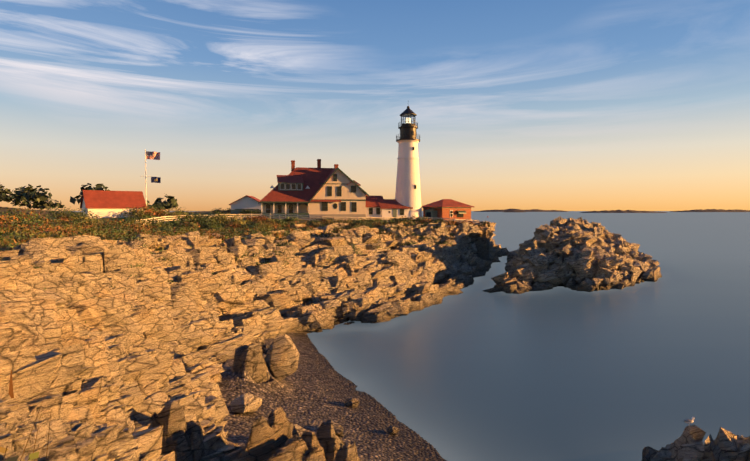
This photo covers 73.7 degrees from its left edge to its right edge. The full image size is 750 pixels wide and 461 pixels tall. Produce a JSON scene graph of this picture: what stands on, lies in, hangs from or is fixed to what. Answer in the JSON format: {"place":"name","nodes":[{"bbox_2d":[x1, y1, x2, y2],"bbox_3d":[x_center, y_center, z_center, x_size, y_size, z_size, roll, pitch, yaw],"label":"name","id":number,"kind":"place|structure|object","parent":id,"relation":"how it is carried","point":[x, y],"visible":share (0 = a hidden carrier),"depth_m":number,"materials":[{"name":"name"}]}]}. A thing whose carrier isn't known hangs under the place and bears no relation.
{"place":"outdoors","nodes":[
{"label":"outdoors","id":0,"kind":"place"},
{"bbox_2d":[0,207,651,460],"bbox_3d":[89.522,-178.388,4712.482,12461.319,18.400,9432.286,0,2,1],"label":"ground","id":1,"kind":"structure","parent":0,"point":[313,392],"depth_m":25.79,"materials":[{"name":"gravel"}]},
{"bbox_2d":[0,183,177,209],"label":"trees","id":2,"kind":"object","parent":1,"relation":"on","point":[26,196],"visible":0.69,"depth_m":207.18,"materials":[{"name":"green plant"}]},
{"bbox_2d":[80,190,145,218],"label":"building","id":3,"kind":"structure","parent":1,"relation":"on","point":[105,204],"depth_m":84.88,"materials":[{"name":"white paint"}]},
{"bbox_2d":[145,149,150,205],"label":"flagpole","id":4,"kind":"object","parent":1,"relation":"on","point":[146,176],"visible":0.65,"depth_m":93.69,"materials":[{"name":"white metal"}]},
{"bbox_2d":[146,151,159,159],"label":"us flag","id":5,"kind":"object","parent":4,"relation":"attached to","point":[153,155],"visible":1,"depth_m":93.87,"materials":[{"name":"fabric"}]},
{"bbox_2d":[151,177,160,182],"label":"flag","id":6,"kind":"object","parent":4,"relation":"attached to","point":[155,179],"visible":1,"depth_m":94.20,"materials":[{"name":"fabric"}]},
{"bbox_2d":[229,195,260,213],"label":"shed","id":7,"kind":"structure","parent":1,"relation":"on","point":[246,202],"depth_m":125.09,"materials":[{"name":"white paint"}]},
{"bbox_2d":[258,159,412,218],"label":"keepers house","id":8,"kind":"structure","parent":1,"relation":"on","point":[335,191],"depth_m":101.15,"materials":[{"name":"beige wood"}]},
{"bbox_2d":[0,216,749,460],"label":"rock slabs","id":9,"kind":"object","parent":1,"relation":"on","point":[142,348],"visible":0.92,"depth_m":34.35,"materials":[{"name":"beige stone"}]},
{"bbox_2d":[0,396,50,460],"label":"stems","id":10,"kind":"object","parent":9,"relation":"on","point":[33,455],"visible":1,"depth_m":3.84,"materials":[{"name":"brown plant"}]},
{"bbox_2d":[0,204,455,267],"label":"shrubs","id":11,"kind":"object","parent":9,"relation":"on","point":[152,212],"visible":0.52,"depth_m":77.63,"materials":[{"name":"green plant"}]},
{"bbox_2d":[0,208,472,266],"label":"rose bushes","id":12,"kind":"object","parent":9,"relation":"on","point":[182,232],"visible":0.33,"depth_m":66.39,"materials":[{"name":"green plant"}]},
{"bbox_2d":[0,214,489,397],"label":"shrubs","id":13,"kind":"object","parent":9,"relation":"on","point":[11,393],"depth_m":61.08,"materials":[{"name":"green plant"}]},
{"bbox_2d":[44,221,488,322],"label":"ledge shrubs","id":14,"kind":"object","parent":9,"relation":"on","point":[377,225],"visible":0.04,"depth_m":82.03,"materials":[{"name":"green plant"}]},
{"bbox_2d":[135,213,453,223],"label":"fence rail","id":15,"kind":"object","parent":9,"relation":"on","point":[279,216],"visible":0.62,"depth_m":96.30,"materials":[{"name":"white wood"}]},
{"bbox_2d":[684,417,694,426],"bbox_3d":[13.150,8.040,21.003,0.650,0.430,0.181,0,2,1],"label":"seagull","id":16,"kind":"object","parent":9,"relation":"on","point":[689,420],"visible":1,"depth_m":20.96,"materials":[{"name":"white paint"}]},
{"bbox_2d":[395,106,421,218],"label":"lighthouse tower","id":17,"kind":"structure","parent":1,"relation":"on","point":[407,193],"depth_m":107.03,"materials":[{"name":"white paint"}]},
{"bbox_2d":[421,199,473,219],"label":"brick building","id":18,"kind":"structure","parent":1,"relation":"on","point":[451,209],"depth_m":109.50,"materials":[{"name":"red"}]},
{"bbox_2d":[0,0,749,210],"label":"sky","id":19,"kind":"structure","parent":0,"point":[564,105],"materials":[{"name":"blue"}]},
{"bbox_2d":[75,211,749,460],"bbox_3d":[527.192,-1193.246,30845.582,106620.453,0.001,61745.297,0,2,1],"label":"sea water","id":20,"kind":"structure","parent":0,"point":[474,371],"depth_m":40.61,"materials":[{"name":"blue liquid"}]},
{"bbox_2d":[454,218,478,223],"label":"wall","id":21,"kind":"structure","parent":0,"point":[473,221],"depth_m":109.25,"materials":[{"name":"grey stone"}]},
{"bbox_2d":[474,209,567,211],"bbox_3d":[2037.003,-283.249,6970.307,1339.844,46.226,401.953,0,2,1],"label":"island","id":22,"kind":"structure","parent":0,"point":[520,210],"depth_m":6895.78,"materials":[{"name":"grey"}]},
{"bbox_2d":[580,210,666,212],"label":"island","id":23,"kind":"structure","parent":0,"point":[620,211],"depth_m":3149.72,"materials":[{"name":"grey"}]},
{"bbox_2d":[671,209,749,211],"bbox_3d":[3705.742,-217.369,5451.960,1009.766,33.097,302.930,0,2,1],"label":"island","id":24,"kind":"structure","parent":0,"point":[712,210],"depth_m":5401.29,"materials":[{"name":"grey"}]}
]}

